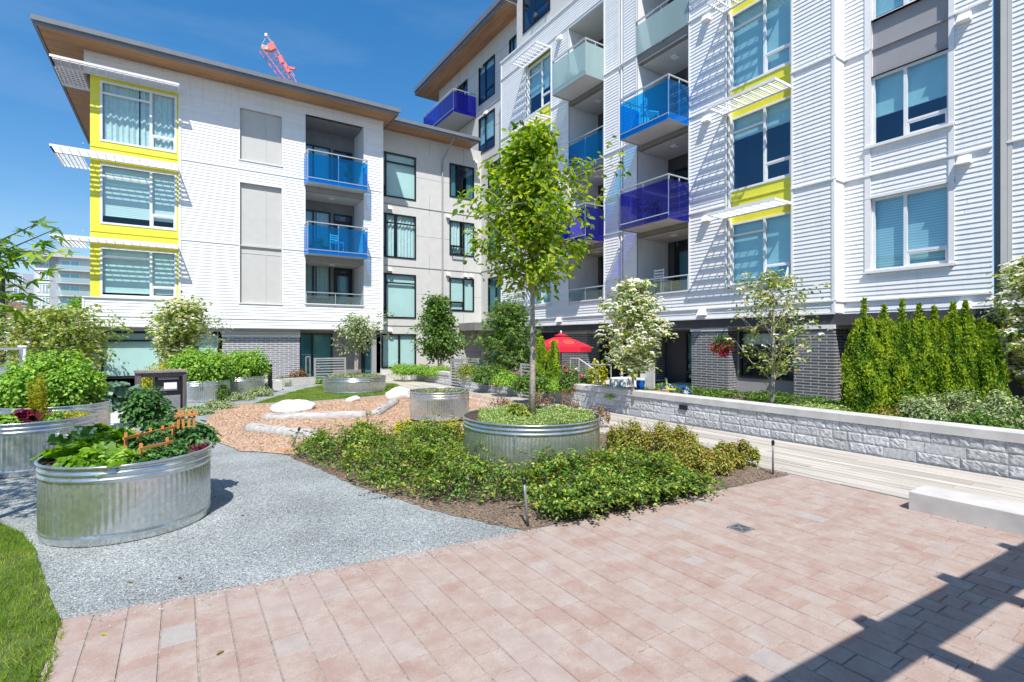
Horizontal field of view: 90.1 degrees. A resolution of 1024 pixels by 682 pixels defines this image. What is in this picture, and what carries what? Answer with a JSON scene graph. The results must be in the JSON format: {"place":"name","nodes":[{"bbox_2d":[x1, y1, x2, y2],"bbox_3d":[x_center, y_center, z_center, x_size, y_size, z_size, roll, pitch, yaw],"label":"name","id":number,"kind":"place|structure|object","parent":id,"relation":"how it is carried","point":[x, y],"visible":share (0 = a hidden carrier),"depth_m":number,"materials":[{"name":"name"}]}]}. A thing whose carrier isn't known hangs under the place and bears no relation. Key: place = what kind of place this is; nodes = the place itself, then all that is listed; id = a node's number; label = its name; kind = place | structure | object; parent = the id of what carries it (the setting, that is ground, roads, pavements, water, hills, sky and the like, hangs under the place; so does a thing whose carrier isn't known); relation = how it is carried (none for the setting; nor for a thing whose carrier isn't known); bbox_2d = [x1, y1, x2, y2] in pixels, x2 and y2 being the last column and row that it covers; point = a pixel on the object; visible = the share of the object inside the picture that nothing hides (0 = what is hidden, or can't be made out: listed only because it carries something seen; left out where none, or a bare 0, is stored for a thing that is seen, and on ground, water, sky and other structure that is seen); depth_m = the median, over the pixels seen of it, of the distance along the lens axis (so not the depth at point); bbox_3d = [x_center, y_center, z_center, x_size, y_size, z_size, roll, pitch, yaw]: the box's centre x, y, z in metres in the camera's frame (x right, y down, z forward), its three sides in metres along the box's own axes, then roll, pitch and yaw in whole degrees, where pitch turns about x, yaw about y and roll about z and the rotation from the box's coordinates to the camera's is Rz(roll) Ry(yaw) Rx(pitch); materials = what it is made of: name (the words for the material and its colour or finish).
{"place":"outdoors","nodes":[
{"label":"outdoors","id":0,"kind":"place"},
{"bbox_2d":[0,520,67,681],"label":"lawn","id":1,"kind":"structure","parent":0,"point":[15,637],"depth_m":3.33,"materials":[{"name":"green plant"}]},
{"bbox_2d":[0,215,79,323],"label":"star leaf tree","id":2,"kind":"object","parent":1,"relation":"on","point":[15,255],"visible":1,"depth_m":4.19,"materials":[{"name":"green plant"}]},
{"bbox_2d":[110,411,134,430],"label":"concrete walk","id":3,"kind":"structure","parent":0,"point":[114,418],"depth_m":11.45,"materials":[{"name":"white concrete"}]},
{"bbox_2d":[96,380,145,412],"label":"kale plant","id":4,"kind":"object","parent":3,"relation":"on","point":[117,392],"visible":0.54,"depth_m":10.49,"materials":[{"name":"green plant"}]},
{"bbox_2d":[117,386,177,428],"bbox_3d":[-5.126,0.944,7.232,0.723,0.626,0.734,0,0,-33],"label":"tomato plant","id":5,"kind":"object","parent":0,"point":[138,408],"visible":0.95,"depth_m":7.04,"materials":[{"name":"green plant"}]},
{"bbox_2d":[253,383,411,403],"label":"lawn","id":6,"kind":"structure","parent":0,"point":[331,396],"depth_m":16.78,"materials":[{"name":"green plant"}]},
{"bbox_2d":[323,374,385,393],"bbox_3d":[-5.574,1.524,18.164,2.143,0.552,2.143,0,0,-33],"label":"tank planter","id":7,"kind":"object","parent":6,"relation":"on","point":[345,385],"visible":0.85,"depth_m":17.26,"materials":[{"name":"metal"}]},
{"bbox_2d":[331,309,394,374],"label":"tree","id":8,"kind":"object","parent":7,"relation":"on","point":[356,323],"visible":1,"depth_m":18.05,"materials":[{"name":"green plant"}]},
{"bbox_2d":[95,383,707,428],"bbox_3d":[-12.194,1.830,3.170,43.000,0.001,30.600,0,0,-33],"label":"courtyard base","id":9,"kind":"object","parent":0,"point":[461,387],"depth_m":19.15,"materials":[{"name":"concrete"}]},
{"bbox_2d":[0,284,132,370],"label":"flowering tree","id":10,"kind":"object","parent":9,"relation":"on","point":[56,328],"visible":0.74,"depth_m":16.42,"materials":[{"name":"green plant"}]},
{"bbox_2d":[205,394,541,453],"bbox_3d":[-3.495,1.796,13.555,8.049,0.001,9.325,0,0,-33],"label":"wood chip bed","id":11,"kind":"object","parent":9,"relation":"on","point":[258,435],"visible":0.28,"depth_m":11.41,"materials":[{"name":"brown wood"}]},
{"bbox_2d":[243,423,326,437],"bbox_3d":[-4.409,1.779,9.891,2.055,0.278,0.269,0,0,26],"label":"log","id":12,"kind":"object","parent":11,"relation":"on","point":[270,429],"visible":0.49,"depth_m":9.84,"materials":[{"name":"white wood"}]},
{"bbox_2d":[262,411,366,419],"bbox_3d":[-4.577,1.780,11.962,2.288,0.263,0.265,0,0,-12],"label":"log","id":13,"kind":"object","parent":11,"relation":"on","point":[306,415],"visible":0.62,"depth_m":11.86,"materials":[{"name":"white wood"}]},
{"bbox_2d":[409,387,469,421],"bbox_3d":[-1.664,1.439,11.783,1.383,0.622,1.383,0,0,-33],"label":"tank planter","id":14,"kind":"object","parent":11,"relation":"on","point":[446,405],"visible":0.9,"depth_m":11.21,"materials":[{"name":"metal"}]},
{"bbox_2d":[454,368,529,384],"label":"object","id":15,"kind":"structure","parent":9,"relation":"on","point":[517,373],"depth_m":23.00,"materials":[{"name":"brown soil"}]},
{"bbox_2d":[407,291,472,366],"bbox_3d":[-3.227,-0.406,23.341,2.886,3.744,2.671,0,0,6],"label":"leafy tree","id":16,"kind":"object","parent":15,"relation":"on","point":[439,320],"visible":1,"depth_m":22.99,"materials":[{"name":"green plant"}]},
{"bbox_2d":[284,427,787,530],"bbox_3d":[-0.375,1.803,8.204,5.593,0.001,6.674,0,0,-33],"label":"planting bed","id":17,"kind":"object","parent":9,"relation":"on","point":[499,514],"visible":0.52,"depth_m":5.86,"materials":[{"name":"brown soil"}]},
{"bbox_2d":[292,420,683,512],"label":"shrub tips","id":18,"kind":"object","parent":17,"relation":"on","point":[573,456],"visible":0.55,"depth_m":6.37,"materials":[{"name":"green plant"}]},
{"bbox_2d":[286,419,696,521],"bbox_3d":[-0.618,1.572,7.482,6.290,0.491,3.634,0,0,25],"label":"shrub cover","id":19,"kind":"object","parent":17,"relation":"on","point":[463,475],"visible":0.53,"depth_m":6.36,"materials":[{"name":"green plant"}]},
{"bbox_2d":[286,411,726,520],"bbox_3d":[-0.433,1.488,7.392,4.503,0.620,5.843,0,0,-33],"label":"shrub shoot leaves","id":20,"kind":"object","parent":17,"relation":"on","point":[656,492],"visible":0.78,"depth_m":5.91,"materials":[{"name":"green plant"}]},
{"bbox_2d":[462,406,600,479],"bbox_3d":[0.288,1.444,7.614,2.043,0.712,2.043,0,0,-33],"label":"tank planter","id":21,"kind":"object","parent":17,"relation":"on","point":[499,441],"visible":0.6,"depth_m":6.72,"materials":[{"name":"metal"}]},
{"bbox_2d":[477,403,594,424],"bbox_3d":[0.357,1.096,7.620,1.751,0.164,1.890,0,0,-3],"label":"sedum cover","id":22,"kind":"object","parent":21,"relation":"in","point":[498,415],"visible":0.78,"depth_m":7.30,"materials":[{"name":"green plant"}]},
{"bbox_2d":[452,111,630,415],"bbox_3d":[0.491,-1.129,7.454,2.525,4.581,2.074,0,0,8],"label":"young tree","id":23,"kind":"object","parent":21,"relation":"on","point":[528,157],"visible":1,"depth_m":7.38,"materials":[{"name":"green plant"}]},
{"bbox_2d":[571,461,655,505],"bbox_3d":[1.217,1.636,6.101,0.948,0.392,1.117,0,0,-33],"label":"garden shrub","id":24,"kind":"object","parent":17,"relation":"on","point":[634,475],"visible":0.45,"depth_m":6.00,"materials":[{"name":"green plant"}]},
{"bbox_2d":[604,417,653,453],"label":"garden shrub","id":25,"kind":"object","parent":17,"relation":"on","point":[639,434],"visible":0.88,"depth_m":8.10,"materials":[{"name":"green plant"}]},
{"bbox_2d":[642,419,700,453],"bbox_3d":[2.593,1.554,8.268,0.929,0.550,0.989,0,0,31],"label":"garden shrub","id":26,"kind":"object","parent":17,"relation":"on","point":[660,435],"visible":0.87,"depth_m":8.12,"materials":[{"name":"green plant"}]},
{"bbox_2d":[666,442,735,477],"bbox_3d":[2.592,1.622,7.112,0.998,0.426,0.992,0,0,-33],"label":"garden shrub","id":27,"kind":"object","parent":17,"relation":"on","point":[701,456],"visible":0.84,"depth_m":6.92,"materials":[{"name":"green plant"}]},
{"bbox_2d":[713,438,760,469],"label":"garden shrub","id":28,"kind":"object","parent":17,"relation":"on","point":[742,452],"visible":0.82,"depth_m":7.31,"materials":[{"name":"green plant"}]},
{"bbox_2d":[386,379,1023,503],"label":"deck","id":29,"kind":"structure","parent":9,"relation":"on","point":[891,477],"depth_m":7.26,"materials":[{"name":"beige wood"}]},
{"bbox_2d":[669,390,793,403],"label":"planting soil","id":30,"kind":"structure","parent":9,"relation":"on","point":[726,397],"depth_m":14.12,"materials":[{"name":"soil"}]},
{"bbox_2d":[591,276,678,402],"bbox_3d":[2.979,-0.037,12.523,2.095,3.077,1.984,0,0,29],"label":"dogwood tree","id":31,"kind":"object","parent":30,"relation":"on","point":[635,310],"visible":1,"depth_m":12.21,"materials":[{"name":"white plant"}]},
{"bbox_2d":[609,382,869,413],"bbox_3d":[5.788,1.435,12.208,3.743,0.370,10.323,0,0,-33],"label":"bed ground cover","id":32,"kind":"object","parent":30,"relation":"on","point":[763,396],"visible":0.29,"depth_m":13.21,"materials":[{"name":"green plant"}]},
{"bbox_2d":[717,262,833,403],"bbox_3d":[5.632,-0.106,10.922,2.126,3.217,2.195,0,0,13],"label":"dogwood tree","id":33,"kind":"object","parent":30,"relation":"on","point":[772,286],"visible":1,"depth_m":10.81,"materials":[{"name":"green plant"}]},
{"bbox_2d":[839,297,892,412],"bbox_3d":[7.099,0.321,10.285,0.923,2.416,0.907,0,0,23],"label":"cedar tree","id":34,"kind":"object","parent":30,"relation":"on","point":[858,364],"visible":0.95,"depth_m":10.11,"materials":[{"name":"green plant"}]},
{"bbox_2d":[861,304,902,413],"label":"cedar tree","id":35,"kind":"object","parent":30,"relation":"on","point":[885,327],"visible":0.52,"depth_m":9.99,"materials":[{"name":"green plant"}]},
{"bbox_2d":[885,297,928,409],"bbox_3d":[7.687,0.343,10.039,0.875,2.414,0.866,0,0,-33],"label":"cedar tree","id":36,"kind":"object","parent":30,"relation":"on","point":[904,356],"visible":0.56,"depth_m":9.86,"materials":[{"name":"green plant"}]},
{"bbox_2d":[904,302,939,403],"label":"cedar tree","id":37,"kind":"object","parent":30,"relation":"on","point":[919,328],"visible":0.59,"depth_m":9.75,"materials":[{"name":"green plant"}]},
{"bbox_2d":[896,393,962,420],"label":"leafy shrub","id":38,"kind":"object","parent":30,"relation":"on","point":[919,405],"visible":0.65,"depth_m":8.50,"materials":[{"name":"green plant"}]},
{"bbox_2d":[922,304,952,403],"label":"cedar tree","id":39,"kind":"object","parent":30,"relation":"on","point":[934,324],"visible":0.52,"depth_m":9.66,"materials":[{"name":"green plant"}]},
{"bbox_2d":[939,300,969,405],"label":"cedar tree","id":40,"kind":"object","parent":30,"relation":"on","point":[951,329],"visible":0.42,"depth_m":9.56,"materials":[{"name":"green plant"}]},
{"bbox_2d":[922,386,1010,424],"bbox_3d":[7.313,1.140,8.240,1.171,0.827,1.253,0,0,-33],"label":"leafy shrub","id":41,"kind":"object","parent":30,"relation":"on","point":[959,404],"visible":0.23,"depth_m":8.31,"materials":[{"name":"green plant"}]},
{"bbox_2d":[951,299,982,407],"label":"cedar tree","id":42,"kind":"object","parent":30,"relation":"on","point":[969,333],"visible":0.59,"depth_m":9.43,"materials":[{"name":"green plant"}]},
{"bbox_2d":[943,409,1018,428],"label":"leafy shrub","id":43,"kind":"object","parent":30,"relation":"on","point":[979,419],"visible":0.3,"depth_m":7.52,"materials":[{"name":"green plant"}]},
{"bbox_2d":[968,317,1000,401],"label":"cedar tree","id":44,"kind":"object","parent":30,"relation":"on","point":[980,327],"visible":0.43,"depth_m":9.34,"materials":[{"name":"green plant"}]},
{"bbox_2d":[964,384,1023,429],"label":"leafy shrub","id":45,"kind":"object","parent":30,"relation":"on","point":[998,405],"visible":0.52,"depth_m":7.74,"materials":[{"name":"green plant"}]},
{"bbox_2d":[975,322,1013,406],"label":"cedar tree","id":46,"kind":"object","parent":30,"relation":"on","point":[993,360],"visible":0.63,"depth_m":9.20,"materials":[{"name":"green plant"}]},
{"bbox_2d":[978,255,1023,388],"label":"dogwood tree","id":47,"kind":"object","parent":30,"relation":"on","point":[1014,346],"visible":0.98,"depth_m":9.35,"materials":[{"name":"green plant"}]},
{"bbox_2d":[543,382,1023,480],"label":"retaining wall","id":48,"kind":"structure","parent":9,"relation":"on","point":[991,451],"depth_m":8.54,"materials":[{"name":"stone"}]},
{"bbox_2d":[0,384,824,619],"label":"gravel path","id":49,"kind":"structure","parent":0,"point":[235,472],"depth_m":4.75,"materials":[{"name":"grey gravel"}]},
{"bbox_2d":[0,409,98,478],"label":"tank planter","id":50,"kind":"object","parent":49,"relation":"on","point":[22,444],"visible":0.62,"depth_m":6.83,"materials":[{"name":"metal"}]},
{"bbox_2d":[25,370,53,419],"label":"dill plant","id":51,"kind":"object","parent":50,"relation":"on","point":[37,402],"visible":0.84,"depth_m":7.46,"materials":[{"name":"yellow plant"}]},
{"bbox_2d":[0,398,111,427],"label":"tank planter","id":52,"kind":"object","parent":49,"relation":"on","point":[103,407],"visible":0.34,"depth_m":9.03,"materials":[{"name":"metal"}]},
{"bbox_2d":[0,346,110,412],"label":"pea vines","id":53,"kind":"object","parent":52,"relation":"on","point":[73,378],"visible":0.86,"depth_m":8.72,"materials":[{"name":"green plant"}]},
{"bbox_2d":[34,439,212,546],"bbox_3d":[-3.837,1.449,5.147,1.423,0.702,1.423,0,0,-33],"label":"tank planter","id":54,"kind":"object","parent":49,"relation":"on","point":[87,507],"visible":0.77,"depth_m":4.57,"materials":[{"name":"metal"}]},
{"bbox_2d":[52,447,113,481],"bbox_3d":[-3.875,1.122,4.706,0.575,0.292,0.483,0,0,18],"label":"vegetable plant","id":55,"kind":"object","parent":54,"relation":"on","point":[86,457],"visible":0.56,"depth_m":4.59,"materials":[{"name":"green plant"}]},
{"bbox_2d":[54,431,132,455],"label":"squash plant","id":56,"kind":"object","parent":54,"relation":"in","point":[105,444],"visible":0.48,"depth_m":5.04,"materials":[{"name":"green plant"}]},
{"bbox_2d":[174,418,220,445],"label":"tomato plant","id":57,"kind":"object","parent":54,"relation":"on","point":[199,431],"visible":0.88,"depth_m":5.83,"materials":[{"name":"green plant"}]},
{"bbox_2d":[134,369,187,407],"bbox_3d":[-8.852,1.269,12.900,1.052,1.062,0.680,0,0,-41],"label":"bin enclosure","id":58,"kind":"object","parent":49,"relation":"on","point":[139,374],"visible":0.78,"depth_m":12.79,"materials":[{"name":"brown wood"}]},
{"bbox_2d":[153,376,181,411],"bbox_3d":[-8.748,1.320,12.978,0.560,0.920,0.480,0,0,-41],"label":"waste bin","id":59,"kind":"object","parent":49,"relation":"on","point":[171,386],"visible":0.73,"depth_m":12.84,"materials":[{"name":"grey metal"}]},
{"bbox_2d":[140,289,213,366],"bbox_3d":[-11.332,-0.231,17.361,2.138,3.215,2.665,0,0,-33],"label":"dogwood tree","id":60,"kind":"object","parent":49,"relation":"on","point":[177,326],"visible":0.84,"depth_m":16.90,"materials":[{"name":"green plant"}]},
{"bbox_2d":[187,379,229,402],"bbox_3d":[-9.516,1.489,15.600,1.643,0.622,1.643,0,0,-33],"label":"tank planter","id":61,"kind":"object","parent":49,"relation":"on","point":[202,392],"visible":0.38,"depth_m":14.97,"materials":[{"name":"metal"}]},
{"bbox_2d":[163,345,236,383],"bbox_3d":[-9.464,0.733,15.521,1.990,1.204,1.846,0,0,-33],"label":"leafy shrub","id":62,"kind":"object","parent":61,"relation":"in","point":[208,366],"visible":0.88,"depth_m":15.23,"materials":[{"name":"green plant"}]},
{"bbox_2d":[230,375,264,395],"bbox_3d":[-9.166,1.489,17.300,1.483,0.622,1.483,0,0,-33],"label":"tank planter","id":63,"kind":"object","parent":49,"relation":"on","point":[242,385],"visible":0.34,"depth_m":16.75,"materials":[{"name":"metal"}]},
{"bbox_2d":[222,346,272,378],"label":"leafy shrub","id":64,"kind":"object","parent":63,"relation":"in","point":[247,364],"visible":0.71,"depth_m":17.23,"materials":[{"name":"green plant"}]},
{"bbox_2d":[0,353,853,389],"bbox_3d":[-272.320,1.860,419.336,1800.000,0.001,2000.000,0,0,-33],"label":"ground","id":65,"kind":"structure","parent":0,"point":[92,353],"depth_m":42.28,"materials":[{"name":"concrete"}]},
{"bbox_2d":[5,247,89,342],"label":"apartment building","id":66,"kind":"structure","parent":65,"relation":"on","point":[73,279],"depth_m":120.41,"materials":[{"name":"white glass"}]},
{"bbox_2d":[30,13,480,386],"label":"apartment building","id":67,"kind":"structure","parent":65,"relation":"on","point":[282,222],"depth_m":21.40,"materials":[{"name":"white paint"}]},
{"bbox_2d":[100,246,176,298],"bbox_3d":[-14.165,-2.520,19.498,2.520,2.000,0.935,0,0,-33],"label":"window","id":68,"kind":"structure","parent":67,"relation":"in","point":[124,272],"depth_m":19.20,"materials":[{"name":"white glass"}]},
{"bbox_2d":[100,163,176,230],"bbox_3d":[-14.165,-5.345,19.498,2.520,2.390,0.935,0,0,-33],"label":"window","id":69,"kind":"structure","parent":67,"relation":"in","point":[129,196],"depth_m":19.24,"materials":[{"name":"white glass"}]},
{"bbox_2d":[100,80,176,153],"bbox_3d":[-14.165,-8.340,19.498,2.520,2.400,0.935,0,0,-33],"label":"window","id":70,"kind":"structure","parent":67,"relation":"in","point":[131,116],"depth_m":19.19,"materials":[{"name":"white glass"}]},
{"bbox_2d":[101,331,221,377],"bbox_3d":[-13.728,0.510,20.158,3.970,1.940,0.935,0,0,-33],"label":"window","id":71,"kind":"structure","parent":67,"relation":"in","point":[134,353],"depth_m":19.33,"materials":[{"name":"teal glass"}]},
{"bbox_2d":[300,333,332,376],"bbox_3d":[-9.030,0.650,23.590,1.450,2.000,0.075,0,0,-33],"label":"door","id":72,"kind":"structure","parent":67,"relation":"in","point":[314,345],"depth_m":23.58,"materials":[{"name":"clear glass"}]},
{"bbox_2d":[306,265,329,299],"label":"window","id":73,"kind":"structure","parent":67,"relation":"in","point":[317,277],"depth_m":24.15,"materials":[{"name":"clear glass"}]},
{"bbox_2d":[334,267,351,304],"bbox_3d":[-8.149,-2.570,24.639,0.870,2.100,0.075,0,0,-33],"label":"door","id":74,"kind":"structure","parent":67,"relation":"in","point":[342,276],"depth_m":24.66,"materials":[{"name":"black glass"}]},
{"bbox_2d":[374,273,415,318],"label":"window","id":75,"kind":"structure","parent":67,"relation":"in","point":[399,290],"depth_m":25.88,"materials":[{"name":"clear glass"}]},
{"bbox_2d":[381,334,415,367],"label":"window","id":76,"kind":"structure","parent":67,"relation":"in","point":[397,349],"depth_m":25.76,"materials":[{"name":"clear glass"}]},
{"bbox_2d":[383,151,415,200],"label":"window","id":77,"kind":"structure","parent":67,"relation":"in","point":[399,171],"depth_m":25.85,"materials":[{"name":"clear glass"}]},
{"bbox_2d":[383,212,415,259],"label":"window","id":78,"kind":"structure","parent":67,"relation":"in","point":[399,231],"depth_m":25.97,"materials":[{"name":"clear glass"}]},
{"bbox_2d":[449,163,473,199],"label":"window","id":79,"kind":"structure","parent":67,"relation":"in","point":[461,177],"depth_m":27.64,"materials":[{"name":"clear glass"}]},
{"bbox_2d":[449,220,473,256],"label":"window","id":80,"kind":"structure","parent":67,"relation":"in","point":[458,246],"depth_m":27.70,"materials":[{"name":"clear glass"}]},
{"bbox_2d":[449,277,473,311],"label":"window","id":81,"kind":"structure","parent":67,"relation":"in","point":[461,290],"depth_m":27.74,"materials":[{"name":"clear glass"}]},
{"bbox_2d":[414,0,1023,409],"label":"apartment building","id":82,"kind":"structure","parent":65,"relation":"on","point":[754,138],"depth_m":14.41,"materials":[{"name":"white paint"}]},
{"bbox_2d":[478,54,494,105],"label":"window","id":83,"kind":"structure","parent":82,"relation":"in","point":[486,74],"depth_m":28.52,"materials":[{"name":"blue glass"}]},
{"bbox_2d":[478,108,494,153],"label":"window","id":84,"kind":"structure","parent":82,"relation":"in","point":[486,124],"depth_m":27.90,"materials":[{"name":"blue glass"}]},
{"bbox_2d":[523,0,549,33],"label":"window","id":85,"kind":"structure","parent":82,"relation":"in","point":[533,10],"depth_m":24.19,"materials":[{"name":"blue glass"}]},
{"bbox_2d":[528,53,549,116],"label":"window","id":86,"kind":"structure","parent":82,"relation":"in","point":[539,73],"depth_m":23.29,"materials":[{"name":"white glass"}]},
{"bbox_2d":[674,239,687,290],"bbox_3d":[6.134,-2.625,18.101,0.075,2.150,0.900,0,0,-33],"label":"door","id":87,"kind":"structure","parent":82,"relation":"in","point":[680,247],"depth_m":18.26,"materials":[{"name":"black glass"}]},
{"bbox_2d":[731,211,790,284],"bbox_3d":[6.859,-2.520,14.172,0.318,1.800,1.780,0,0,-33],"label":"window","id":88,"kind":"structure","parent":82,"relation":"in","point":[758,245],"depth_m":14.29,"materials":[{"name":"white glass"}]},
{"bbox_2d":[731,0,790,89],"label":"window","id":89,"kind":"structure","parent":82,"relation":"in","point":[761,30],"depth_m":14.32,"materials":[{"name":"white glass"}]},
{"bbox_2d":[739,331,793,380],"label":"window","id":90,"kind":"structure","parent":82,"relation":"in","point":[744,362],"depth_m":15.11,"materials":[{"name":"black glass"}]},
{"bbox_2d":[731,95,804,191],"bbox_3d":[7.271,-5.410,14.440,0.935,2.340,1.980,0,0,-33],"label":"window","id":91,"kind":"structure","parent":82,"relation":"in","point":[760,137],"depth_m":14.73,"materials":[{"name":"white glass"}]},
{"bbox_2d":[872,184,947,270],"bbox_3d":[9.162,-2.550,11.762,0.150,1.740,1.490,0,0,-33],"label":"window","id":92,"kind":"structure","parent":82,"relation":"in","point":[910,229],"depth_m":11.77,"materials":[{"name":"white glass"}]},
{"bbox_2d":[872,49,970,144],"bbox_3d":[9.491,-5.520,11.976,0.935,1.860,1.690,0,0,-33],"label":"window","id":93,"kind":"structure","parent":82,"relation":"in","point":[910,98],"depth_m":11.97,"materials":[{"name":"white glass"}]},
{"bbox_2d":[0,0,1023,324],"label":"sky","id":94,"kind":"structure","parent":0,"point":[378,51],"materials":[{"name":"blue"}]},
{"bbox_2d":[39,475,1023,681],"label":"paving","id":95,"kind":"structure","parent":0,"point":[951,631],"depth_m":3.43,"materials":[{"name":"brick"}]},
{"bbox_2d":[909,485,1023,535],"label":"concrete bench","id":96,"kind":"object","parent":95,"relation":"on","point":[993,513],"visible":1,"depth_m":5.08,"materials":[{"name":"white concrete"}]},
{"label":"planting soil","id":97,"kind":"structure","parent":0,"visible":0},
{"bbox_2d":[465,293,541,373],"bbox_3d":[-0.140,-0.120,19.573,3.275,3.373,3.462,0,0,-33],"label":"leafy tree","id":98,"kind":"object","parent":97,"relation":"on","point":[509,337],"visible":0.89,"depth_m":19.17,"materials":[{"name":"green plant"}]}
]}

